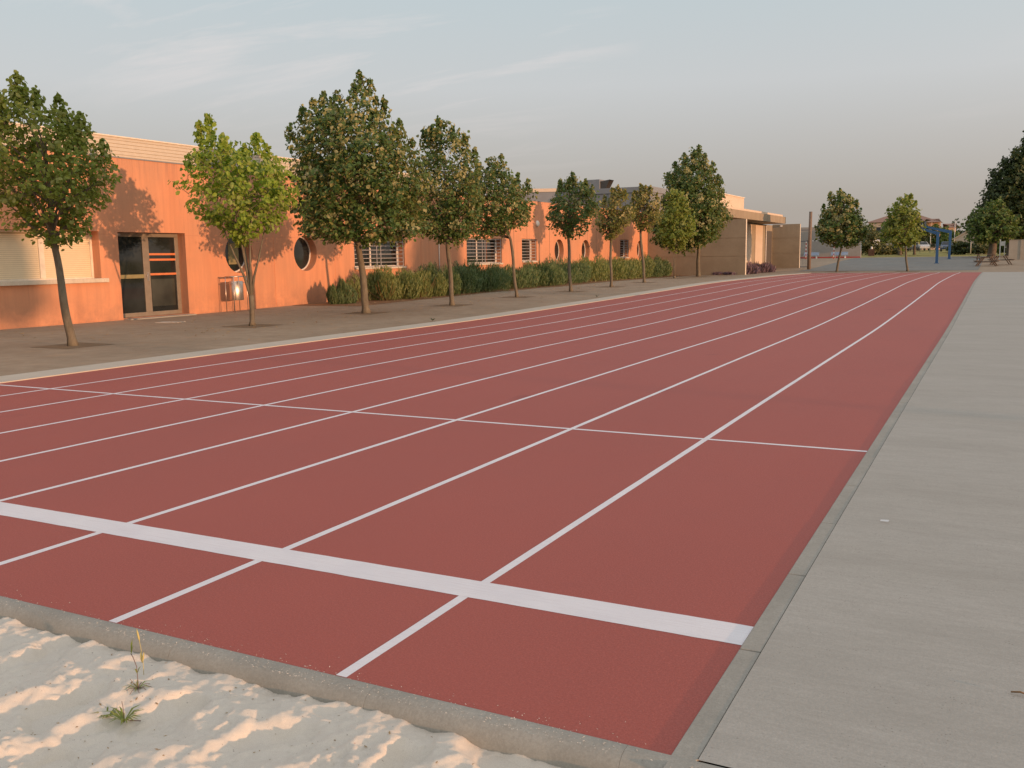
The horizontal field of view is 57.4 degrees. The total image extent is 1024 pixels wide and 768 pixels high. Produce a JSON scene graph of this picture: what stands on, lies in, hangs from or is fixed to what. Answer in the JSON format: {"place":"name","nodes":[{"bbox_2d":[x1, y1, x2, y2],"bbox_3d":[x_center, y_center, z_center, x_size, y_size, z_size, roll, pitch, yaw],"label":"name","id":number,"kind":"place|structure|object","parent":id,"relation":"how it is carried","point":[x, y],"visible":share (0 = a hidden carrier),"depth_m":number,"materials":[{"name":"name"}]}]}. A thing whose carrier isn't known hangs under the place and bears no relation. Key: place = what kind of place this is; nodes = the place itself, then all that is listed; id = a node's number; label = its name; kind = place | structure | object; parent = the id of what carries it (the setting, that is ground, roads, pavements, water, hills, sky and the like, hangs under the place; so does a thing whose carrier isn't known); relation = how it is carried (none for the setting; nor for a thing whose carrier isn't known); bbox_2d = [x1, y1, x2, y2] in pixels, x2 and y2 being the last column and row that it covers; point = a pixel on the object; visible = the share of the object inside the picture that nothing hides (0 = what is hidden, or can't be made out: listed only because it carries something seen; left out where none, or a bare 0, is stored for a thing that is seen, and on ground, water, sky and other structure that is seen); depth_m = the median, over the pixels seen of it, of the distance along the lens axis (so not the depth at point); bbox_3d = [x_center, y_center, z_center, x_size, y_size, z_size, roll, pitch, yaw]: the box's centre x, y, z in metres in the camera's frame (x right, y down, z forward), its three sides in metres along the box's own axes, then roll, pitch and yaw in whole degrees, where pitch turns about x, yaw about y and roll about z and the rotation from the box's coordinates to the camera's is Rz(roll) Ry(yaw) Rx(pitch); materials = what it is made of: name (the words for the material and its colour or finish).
{"place":"outdoors","nodes":[
{"label":"outdoors","id":0,"kind":"place"},
{"bbox_2d":[31,651,524,767],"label":"sand pit floor","id":1,"kind":"structure","parent":0,"point":[42,725],"depth_m":3.40,"materials":[{"name":"sand"}]},
{"bbox_2d":[0,649,473,766],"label":"sand debris","id":2,"kind":"object","parent":1,"relation":"on","point":[166,735],"visible":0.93,"depth_m":3.34,"materials":[{"name":"beige stone"}]},
{"bbox_2d":[0,271,813,375],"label":"asphalt pavement","id":3,"kind":"structure","parent":0,"point":[20,353],"depth_m":23.42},
{"bbox_2d":[35,342,110,348],"bbox_3d":[-8.568,-0.751,18.251,1.100,0.002,1.100,3,9,27],"label":"tree pit","id":4,"kind":"object","parent":3,"relation":"on","point":[65,346],"visible":1,"depth_m":18.15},
{"bbox_2d":[0,70,122,345],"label":"lime tree","id":5,"kind":"object","parent":4,"relation":"on","point":[35,147],"visible":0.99,"depth_m":17.45,"materials":[{"name":"green plant"}]},
{"bbox_2d":[124,314,195,319],"bbox_3d":[-10.404,-1.956,27.467,0.590,0.072,2.430,3,9,27],"label":"door step","id":6,"kind":"object","parent":3,"relation":"on","point":[159,316],"depth_m":27.28,"materials":[{"name":"concrete"}]},
{"bbox_2d":[155,321,185,322],"bbox_3d":[-9.147,-1.656,25.022,0.640,0.012,0.440,1,8,10],"label":"paving patch","id":7,"kind":"object","parent":3,"relation":"on","point":[170,322],"visible":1,"depth_m":24.89,"materials":[{"name":"concrete"}]},
{"bbox_2d":[225,276,247,309],"bbox_3d":[-8.705,-2.850,29.538,0.384,1.116,0.607,3,9,27],"label":"litter bin","id":8,"kind":"object","parent":3,"relation":"on","point":[236,290],"visible":0.97,"depth_m":29.34,"materials":[{"name":"silver metal"}]},
{"bbox_2d":[223,324,277,327],"bbox_3d":[-6.453,-1.447,23.209,1.100,0.003,1.100,3,9,27],"label":"tree pit","id":9,"kind":"object","parent":3,"relation":"on","point":[257,325],"visible":0.93,"depth_m":23.20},
{"bbox_2d":[168,113,304,325],"bbox_3d":[-6.527,-3.982,22.850,2.731,5.126,2.819,3,9,27],"label":"lime tree","id":10,"kind":"object","parent":9,"relation":"on","point":[274,192],"visible":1,"depth_m":22.40,"materials":[{"name":"green plant"}]},
{"bbox_2d":[284,69,446,312],"bbox_3d":[-4.542,-5.577,27.536,4.500,7.102,4.781,-6,9,-31],"label":"lime tree","id":11,"kind":"object","parent":3,"relation":"on","point":[341,172],"visible":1,"depth_m":26.50,"materials":[{"name":"green plant"}]},
{"bbox_2d":[344,312,386,313],"bbox_3d":[-4.342,-2.119,27.855,1.100,0.007,1.100,3,9,27],"label":"tree pit","id":12,"kind":"object","parent":3,"relation":"on","point":[365,313],"visible":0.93,"depth_m":27.73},
{"bbox_2d":[21,275,723,342],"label":"fallen leaves","id":13,"kind":"object","parent":3,"relation":"on","point":[357,311],"visible":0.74,"depth_m":28.71,"materials":[{"name":"brown plant"}]},
{"bbox_2d":[410,115,490,304],"bbox_3d":[-2.118,-5.589,30.499,3.031,6.192,2.643,3,9,27],"label":"lime tree","id":14,"kind":"object","parent":3,"relation":"on","point":[448,200],"visible":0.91,"depth_m":30.07,"materials":[{"name":"green plant"}]},
{"bbox_2d":[434,304,473,305],"bbox_3d":[-1.977,-2.607,30.930,1.100,0.010,1.100,3,9,27],"label":"tree pit","id":15,"kind":"object","parent":3,"relation":"on","point":[454,305],"visible":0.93,"depth_m":30.94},
{"bbox_2d":[300,275,676,305],"bbox_3d":[2.175,-5.169,48.570,2.840,0.202,37.600,3,9,27],"label":"planting bed","id":16,"kind":"object","parent":3,"relation":"on","point":[358,302],"visible":0.3,"depth_m":34.68,"materials":[{"name":"soil"}]},
{"bbox_2d":[326,278,357,303],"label":"rosemary bush","id":17,"kind":"object","parent":16,"relation":"on","point":[343,292],"visible":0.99,"depth_m":32.81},
{"bbox_2d":[346,264,422,300],"bbox_3d":[-4.719,-3.789,35.049,2.184,1.497,2.837,3,9,27],"label":"rosemary bush","id":18,"kind":"object","parent":16,"relation":"on","point":[381,285],"visible":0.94,"depth_m":34.86,"materials":[{"name":"plant"}]},
{"bbox_2d":[392,266,447,298],"bbox_3d":[-3.662,-3.996,36.793,2.344,1.369,3.152,3,9,27],"label":"rosemary bush","id":19,"kind":"object","parent":16,"relation":"on","point":[433,285],"visible":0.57,"depth_m":36.74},
{"bbox_2d":[414,261,482,295],"bbox_3d":[-2.667,-4.384,38.654,2.494,1.543,2.997,3,9,27],"label":"rosemary bush","id":20,"kind":"object","parent":16,"relation":"on","point":[469,280],"visible":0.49,"depth_m":38.30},
{"bbox_2d":[447,259,511,291],"bbox_3d":[-1.487,-4.692,40.591,3.292,1.590,2.528,-4,8,-23],"label":"rosemary bush","id":21,"kind":"object","parent":16,"relation":"on","point":[493,280],"visible":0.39,"depth_m":40.10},
{"bbox_2d":[487,264,540,289],"bbox_3d":[-0.282,-4.944,42.734,2.646,1.322,3.662,3,9,27],"label":"rosemary bush","id":22,"kind":"object","parent":16,"relation":"on","point":[528,278],"visible":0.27,"depth_m":42.48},
{"bbox_2d":[519,260,567,286],"bbox_3d":[1.543,-5.340,45.128,2.104,1.402,3.509,3,9,27],"label":"rosemary bush","id":23,"kind":"object","parent":16,"relation":"on","point":[550,275],"visible":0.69,"depth_m":44.39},
{"bbox_2d":[544,257,590,283],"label":"rosemary bush","id":24,"kind":"object","parent":16,"relation":"on","point":[579,274],"visible":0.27,"depth_m":47.49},
{"bbox_2d":[559,254,613,281],"bbox_3d":[3.908,-6.236,50.211,2.891,1.598,4.422,3,9,27],"label":"rosemary bush","id":25,"kind":"object","parent":16,"relation":"on","point":[599,270],"visible":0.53,"depth_m":49.63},
{"bbox_2d":[588,257,637,279],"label":"rosemary bush","id":26,"kind":"object","parent":16,"relation":"on","point":[623,266],"visible":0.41,"depth_m":51.90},
{"bbox_2d":[612,254,654,278],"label":"rosemary bush","id":27,"kind":"object","parent":16,"relation":"on","point":[649,266],"visible":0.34,"depth_m":55.40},
{"bbox_2d":[630,252,664,277],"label":"rosemary bush","id":28,"kind":"object","parent":16,"relation":"on","point":[659,267],"visible":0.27,"depth_m":58.38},
{"bbox_2d":[653,254,671,276],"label":"rosemary bush","id":29,"kind":"object","parent":16,"relation":"on","point":[667,266],"visible":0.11,"depth_m":60.50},
{"bbox_2d":[465,153,538,296],"bbox_3d":[-0.529,-5.866,34.955,2.960,5.396,3.048,3,9,27],"label":"lime tree","id":30,"kind":"object","parent":3,"relation":"on","point":[504,224],"visible":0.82,"depth_m":34.38,"materials":[{"name":"green plant"}]},
{"bbox_2d":[500,296,534,297],"bbox_3d":[0.193,-3.283,35.295,1.100,0.012,1.100,3,9,27],"label":"tree pit","id":31,"kind":"object","parent":3,"relation":"on","point":[517,297],"visible":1,"depth_m":35.20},
{"bbox_2d":[545,171,601,291],"bbox_3d":[2.515,-6.255,38.562,2.473,5.002,2.358,3,9,27],"label":"lime tree","id":32,"kind":"object","parent":3,"relation":"on","point":[569,220],"visible":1,"depth_m":38.05,"materials":[{"name":"green plant"}]},
{"bbox_2d":[507,275,690,290],"bbox_3d":[6.260,-5.785,52.266,1.000,0.095,27.200,3,9,27],"label":"planting bed edge","id":33,"kind":"object","parent":3,"relation":"on","point":[561,285],"visible":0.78,"depth_m":47.95,"materials":[{"name":"concrete"}]},
{"bbox_2d":[592,184,636,286],"bbox_3d":[4.638,-6.628,42.006,2.109,4.647,1.821,3,9,27],"label":"lime tree","id":34,"kind":"object","parent":3,"relation":"on","point":[612,229],"visible":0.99,"depth_m":41.68,"materials":[{"name":"green plant"}]},
{"bbox_2d":[746,260,759,273],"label":"lavender bush","id":35,"kind":"object","parent":3,"relation":"on","point":[751,268],"visible":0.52,"depth_m":66.48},
{"bbox_2d":[753,261,776,272],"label":"lavender bush","id":36,"kind":"object","parent":3,"relation":"on","point":[767,267],"visible":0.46,"depth_m":71.65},
{"bbox_2d":[0,272,981,754],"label":"running track","id":37,"kind":"structure","parent":0,"point":[602,520],"depth_m":6.61,"materials":[{"name":"red rubber"}]},
{"bbox_2d":[1,597,698,766],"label":"spilled sand","id":38,"kind":"structure","parent":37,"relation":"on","point":[353,689],"depth_m":3.52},
{"bbox_2d":[0,0,1023,247],"label":"sky","id":39,"kind":"structure","parent":0,"point":[793,103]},
{"bbox_2d":[698,272,1023,767],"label":"concrete walkway","id":40,"kind":"structure","parent":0,"point":[896,640],"depth_m":4.24,"materials":[{"name":"concrete"}]},
{"bbox_2d":[720,249,1005,767],"bbox_3d":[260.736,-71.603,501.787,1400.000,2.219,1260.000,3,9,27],"label":"ground","id":41,"kind":"structure","parent":0,"point":[926,253],"depth_m":123.25,"materials":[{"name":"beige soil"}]},
{"bbox_2d":[0,617,560,767],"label":"sand pit","id":42,"kind":"object","parent":41,"relation":"on","point":[210,732],"visible":0.99,"depth_m":3.36,"materials":[{"name":"sand"}]},
{"bbox_2d":[94,701,143,722],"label":"weed plant","id":43,"kind":"object","parent":42,"relation":"on","point":[121,713],"visible":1,"depth_m":3.40,"materials":[{"name":"green plant"}]},
{"bbox_2d":[123,641,150,694],"bbox_3d":[-1.440,1.091,3.590,0.113,0.188,0.120,3,9,27],"label":"weed plant","id":44,"kind":"object","parent":42,"relation":"on","point":[138,685],"visible":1,"depth_m":3.60,"materials":[{"name":"green plant"}]},
{"bbox_2d":[136,629,143,674],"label":"dry grass stalk","id":45,"kind":"object","parent":42,"relation":"on","point":[141,656],"visible":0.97,"depth_m":3.78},
{"bbox_2d":[0,122,647,329],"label":"school building","id":46,"kind":"structure","parent":41,"relation":"on","point":[152,247],"depth_m":28.18,"materials":[{"name":"orange paint"}]},
{"bbox_2d":[0,230,108,285],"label":"shutter window","id":47,"kind":"structure","parent":46,"relation":"in","point":[21,262],"depth_m":24.26,"materials":[{"name":"plastic"}]},
{"bbox_2d":[117,232,181,317],"bbox_3d":[-10.684,-3.213,27.432,0.122,2.420,2.450,3,9,27],"label":"entrance door","id":48,"kind":"structure","parent":46,"relation":"in","point":[149,262],"depth_m":27.50,"materials":[{"name":"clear glass"}]},
{"bbox_2d":[225,238,243,271],"bbox_3d":[-9.109,-4.240,30.425,0.040,1.240,1.240,3,9,27],"label":"round window","id":49,"kind":"structure","parent":46,"relation":"in","point":[230,259],"depth_m":30.49,"materials":[{"name":"black glass"}]},
{"bbox_2d":[294,236,310,269],"bbox_3d":[-7.599,-4.658,33.329,0.040,1.240,1.240,3,9,27],"label":"round window","id":50,"kind":"structure","parent":46,"relation":"in","point":[302,254],"depth_m":33.49,"materials":[{"name":"black glass"}]},
{"bbox_2d":[354,238,405,269],"bbox_3d":[-5.364,-5.235,37.282,0.420,1.270,3.450,3,9,27],"label":"barred window","id":51,"kind":"structure","parent":46,"relation":"in","point":[388,255],"depth_m":37.78,"materials":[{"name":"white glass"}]},
{"bbox_2d":[467,238,502,264],"bbox_3d":[-1.419,-6.354,44.871,0.420,1.260,3.500,3,9,27],"label":"barred window","id":52,"kind":"structure","parent":46,"relation":"in","point":[475,249],"depth_m":45.14,"materials":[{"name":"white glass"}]},
{"bbox_2d":[486,188,555,201],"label":"roof parapet","id":53,"kind":"structure","parent":46,"relation":"on","point":[546,195],"depth_m":62.12,"materials":[{"name":"beige concrete"}]},
{"bbox_2d":[522,239,537,262],"bbox_3d":[0.787,-7.005,49.112,0.420,1.220,1.750,3,9,27],"label":"barred window","id":54,"kind":"structure","parent":46,"relation":"in","point":[527,251],"depth_m":49.36,"materials":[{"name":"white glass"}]},
{"bbox_2d":[555,241,558,259],"bbox_3d":[2.381,-7.494,52.525,0.040,1.240,1.240,3,9,27],"label":"round window","id":55,"kind":"structure","parent":46,"relation":"in","point":[556,245],"depth_m":52.83,"materials":[{"name":"white glass"}]},
{"bbox_2d":[562,186,669,211],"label":"rooftop volume","id":56,"kind":"structure","parent":46,"relation":"on","point":[607,192],"depth_m":67.28,"materials":[{"name":"beige concrete"}]},
{"bbox_2d":[556,179,613,189],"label":"ventilation duct","id":57,"kind":"object","parent":56,"relation":"on","point":[598,183],"visible":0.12,"depth_m":71.19,"materials":[{"name":"grey metal"}]},
{"bbox_2d":[620,240,628,257],"bbox_3d":[7.279,-8.894,61.594,0.420,1.220,1.560,3,9,27],"label":"barred window","id":58,"kind":"structure","parent":46,"relation":"in","point":[622,242],"depth_m":61.93,"materials":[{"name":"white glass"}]},
{"bbox_2d":[0,596,722,767],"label":"sand pit kerb","id":59,"kind":"structure","parent":41,"relation":"on","point":[534,743],"depth_m":3.48,"materials":[{"name":"concrete"}]},
{"bbox_2d":[0,273,805,381],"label":"concrete strip","id":60,"kind":"object","parent":41,"relation":"on","point":[21,376],"visible":0.98,"depth_m":18.26,"materials":[{"name":"concrete"}]},
{"bbox_2d":[0,273,807,382],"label":"strip kerb face","id":61,"kind":"object","parent":60,"relation":"attached to","point":[310,341],"visible":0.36,"depth_m":17.51},
{"bbox_2d":[648,192,800,274],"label":"concrete hall","id":62,"kind":"structure","parent":41,"relation":"on","point":[746,235],"depth_m":66.38,"materials":[{"name":"beige concrete"}]},
{"bbox_2d":[766,231,771,262],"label":"recessed door","id":63,"kind":"structure","parent":62,"relation":"in","point":[769,233],"depth_m":82.54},
{"bbox_2d":[663,272,982,767],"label":"track kerb","id":64,"kind":"structure","parent":41,"relation":"on","point":[695,739],"depth_m":4.16,"materials":[{"name":"concrete"}]},
{"bbox_2d":[861,223,885,253],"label":"olive tree","id":65,"kind":"object","parent":41,"relation":"on","point":[869,243],"visible":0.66,"depth_m":130.41,"materials":[{"name":"green plant"}]},
{"bbox_2d":[874,243,894,254],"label":"shrub","id":66,"kind":"object","parent":41,"relation":"on","point":[886,249],"visible":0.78,"depth_m":131.82,"materials":[{"name":"green plant"}]},
{"bbox_2d":[867,214,930,249],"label":"house","id":67,"kind":"structure","parent":41,"relation":"on","point":[879,221],"depth_m":212.79,"materials":[{"name":"brown tile"}]},
{"bbox_2d":[878,215,919,254],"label":"maple tree","id":68,"kind":"object","parent":41,"relation":"on","point":[900,251],"visible":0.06,"depth_m":119.85,"materials":[{"name":"green plant"}]},
{"bbox_2d":[890,244,907,254],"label":"shrub","id":69,"kind":"object","parent":41,"relation":"on","point":[896,251],"visible":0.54,"depth_m":132.12,"materials":[{"name":"green plant"}]},
{"bbox_2d":[913,219,930,254],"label":"maple tree","id":70,"kind":"object","parent":41,"relation":"on","point":[928,235],"visible":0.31,"depth_m":120.37,"materials":[{"name":"green plant"}]},
{"bbox_2d":[916,242,929,250],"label":"parked car","id":71,"kind":"object","parent":41,"relation":"on","point":[925,244],"visible":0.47,"depth_m":155.07,"materials":[{"name":"silver metal"}]},
{"bbox_2d":[922,219,942,249],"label":"house","id":72,"kind":"structure","parent":41,"relation":"on","point":[934,221],"depth_m":201.90,"materials":[{"name":"brown tile"}]},
{"bbox_2d":[929,223,944,249],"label":"garden tree","id":73,"kind":"object","parent":41,"relation":"on","point":[933,242],"visible":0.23,"depth_m":168.40,"materials":[{"name":"green plant"}]},
{"bbox_2d":[934,226,958,249],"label":"garden tree","id":74,"kind":"object","parent":41,"relation":"on","point":[943,236],"visible":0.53,"depth_m":164.51,"materials":[{"name":"green plant"}]},
{"bbox_2d":[940,242,952,251],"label":"parked car","id":75,"kind":"object","parent":41,"relation":"on","point":[943,245],"visible":0.53,"depth_m":141.19,"materials":[{"name":"blue paint"}]},
{"bbox_2d":[943,223,956,231],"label":"house","id":76,"kind":"structure","parent":41,"relation":"on","point":[952,226],"depth_m":201.52,"materials":[{"name":"brown tile"}]},
{"bbox_2d":[944,241,965,254],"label":"shrub","id":77,"kind":"object","parent":41,"relation":"on","point":[955,242],"visible":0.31,"depth_m":121.81,"materials":[{"name":"green plant"}]},
{"bbox_2d":[952,231,973,242],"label":"shed","id":78,"kind":"structure","parent":41,"relation":"on","point":[960,237],"depth_m":133.88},
{"bbox_2d":[951,239,975,254],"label":"shrub","id":79,"kind":"object","parent":41,"relation":"on","point":[964,247],"visible":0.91,"depth_m":120.06,"materials":[{"name":"green plant"}]},
{"bbox_2d":[973,241,988,253],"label":"shrub","id":80,"kind":"object","parent":41,"relation":"on","point":[980,248],"visible":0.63,"depth_m":120.75,"materials":[{"name":"green plant"}]},
{"bbox_2d":[974,146,1023,255],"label":"poplar tree","id":81,"kind":"object","parent":41,"relation":"on","point":[1007,190],"visible":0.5,"depth_m":100.20,"materials":[{"name":"green plant"}]},
{"bbox_2d":[996,242,1006,253],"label":"shrub","id":82,"kind":"object","parent":41,"relation":"on","point":[998,247],"visible":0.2,"depth_m":117.48,"materials":[{"name":"green plant"}]},
{"bbox_2d":[1008,240,1023,258],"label":"boundary wall","id":83,"kind":"structure","parent":41,"relation":"on","point":[1016,249],"depth_m":88.19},
{"bbox_2d":[1010,130,1023,212],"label":"poplar tree","id":84,"kind":"object","parent":41,"relation":"on","point":[1022,142],"visible":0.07,"depth_m":102.05,"materials":[{"name":"green plant"}]},
{"bbox_2d":[775,256,1023,272],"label":"playground asphalt","id":85,"kind":"structure","parent":0,"point":[1017,265],"depth_m":77.38,"materials":[{"name":"grey asphalt"}]},
{"bbox_2d":[807,212,811,268],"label":"wooden pole","id":86,"kind":"object","parent":85,"relation":"on","point":[809,243],"visible":0.87,"depth_m":78.93,"materials":[{"name":"brown wood"}]},
{"bbox_2d":[803,252,818,258],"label":"bench","id":87,"kind":"object","parent":85,"relation":"on","point":[816,254],"visible":0.86,"depth_m":107.56,"materials":[{"name":"blue wood"}]},
{"bbox_2d":[805,240,834,258],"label":"handball goal","id":88,"kind":"object","parent":85,"relation":"on","point":[807,248],"visible":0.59,"depth_m":104.97,"materials":[{"name":"red paint"}]},
{"bbox_2d":[800,227,860,257],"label":"backstop wall","id":89,"kind":"structure","parent":85,"relation":"on","point":[824,251],"depth_m":108.12,"materials":[{"name":"grey concrete"}]},
{"bbox_2d":[831,252,847,257],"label":"bench","id":90,"kind":"object","parent":85,"relation":"on","point":[842,253],"visible":0.64,"depth_m":106.22,"materials":[{"name":"blue wood"}]},
{"bbox_2d":[814,188,872,271],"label":"lime tree","id":91,"kind":"object","parent":85,"relation":"on","point":[839,226],"visible":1,"depth_m":69.43,"materials":[{"name":"green plant"}]},
{"bbox_2d":[801,256,983,270],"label":"blue grey court","id":92,"kind":"object","parent":85,"relation":"on","point":[914,264],"visible":0.82,"depth_m":83.89,"materials":[{"name":"concrete"}]},
{"bbox_2d":[921,223,939,262],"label":"basketball hoop","id":93,"kind":"object","parent":92,"relation":"on","point":[937,242],"visible":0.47,"depth_m":84.30,"materials":[{"name":"blue paint"}]},
{"bbox_2d":[925,221,951,258],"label":"basketball hoop","id":94,"kind":"object","parent":92,"relation":"on","point":[950,236],"visible":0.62,"depth_m":93.58,"materials":[{"name":"blue paint"}]},
{"bbox_2d":[878,193,926,270],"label":"lime tree","id":95,"kind":"object","parent":85,"relation":"on","point":[902,213],"visible":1,"depth_m":67.82,"materials":[{"name":"green plant"}]},
{"bbox_2d":[974,254,994,259],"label":"picnic table","id":96,"kind":"object","parent":85,"relation":"on","point":[977,257],"visible":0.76,"depth_m":83.48,"materials":[{"name":"brown wood"}]},
{"bbox_2d":[974,257,999,265],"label":"picnic table","id":97,"kind":"object","parent":85,"relation":"on","point":[991,259],"visible":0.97,"depth_m":76.77,"materials":[{"name":"brown wood"}]},
{"bbox_2d":[960,196,1023,256],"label":"shade tree","id":98,"kind":"object","parent":85,"relation":"on","point":[995,229],"visible":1,"depth_m":94.57,"materials":[{"name":"green plant"}]},
{"bbox_2d":[988,256,1014,264],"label":"picnic table","id":99,"kind":"object","parent":85,"relation":"on","point":[996,257],"visible":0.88,"depth_m":78.41,"materials":[{"name":"brown wood"}]},
{"bbox_2d":[999,239,1004,258],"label":"notice post","id":100,"kind":"object","parent":85,"relation":"on","point":[1002,243],"visible":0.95,"depth_m":89.09,"materials":[{"name":"metal"}]},
{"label":"concrete wall bed","id":101,"kind":"structure","parent":0,"visible":0},
{"bbox_2d":[711,271,736,274],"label":"lavender bush","id":102,"kind":"object","parent":101,"relation":"on","point":[724,273],"visible":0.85,"depth_m":62.31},
{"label":"tree pit","id":103,"kind":"structure","parent":0,"visible":0},
{"bbox_2d":[624,183,663,282],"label":"lime tree","id":104,"kind":"object","parent":103,"relation":"on","point":[641,199],"visible":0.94,"depth_m":45.89,"materials":[{"name":"green plant"}]},
{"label":"tree pit","id":105,"kind":"structure","parent":0,"visible":0},
{"bbox_2d":[652,188,697,277],"bbox_3d":[9.431,-8.711,54.043,2.443,5.199,2.298,-3,8,-17],"label":"lime tree","id":106,"kind":"object","parent":105,"relation":"on","point":[672,229],"visible":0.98,"depth_m":53.57,"materials":[{"name":"green plant"}]},
{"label":"tree pit","id":107,"kind":"structure","parent":0,"visible":0},
{"bbox_2d":[648,144,733,275],"bbox_3d":[11.004,-10.689,57.918,5.278,8.178,4.920,3,9,27],"label":"lime tree","id":108,"kind":"object","parent":107,"relation":"on","point":[706,206],"visible":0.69,"depth_m":57.16,"materials":[{"name":"green plant"}]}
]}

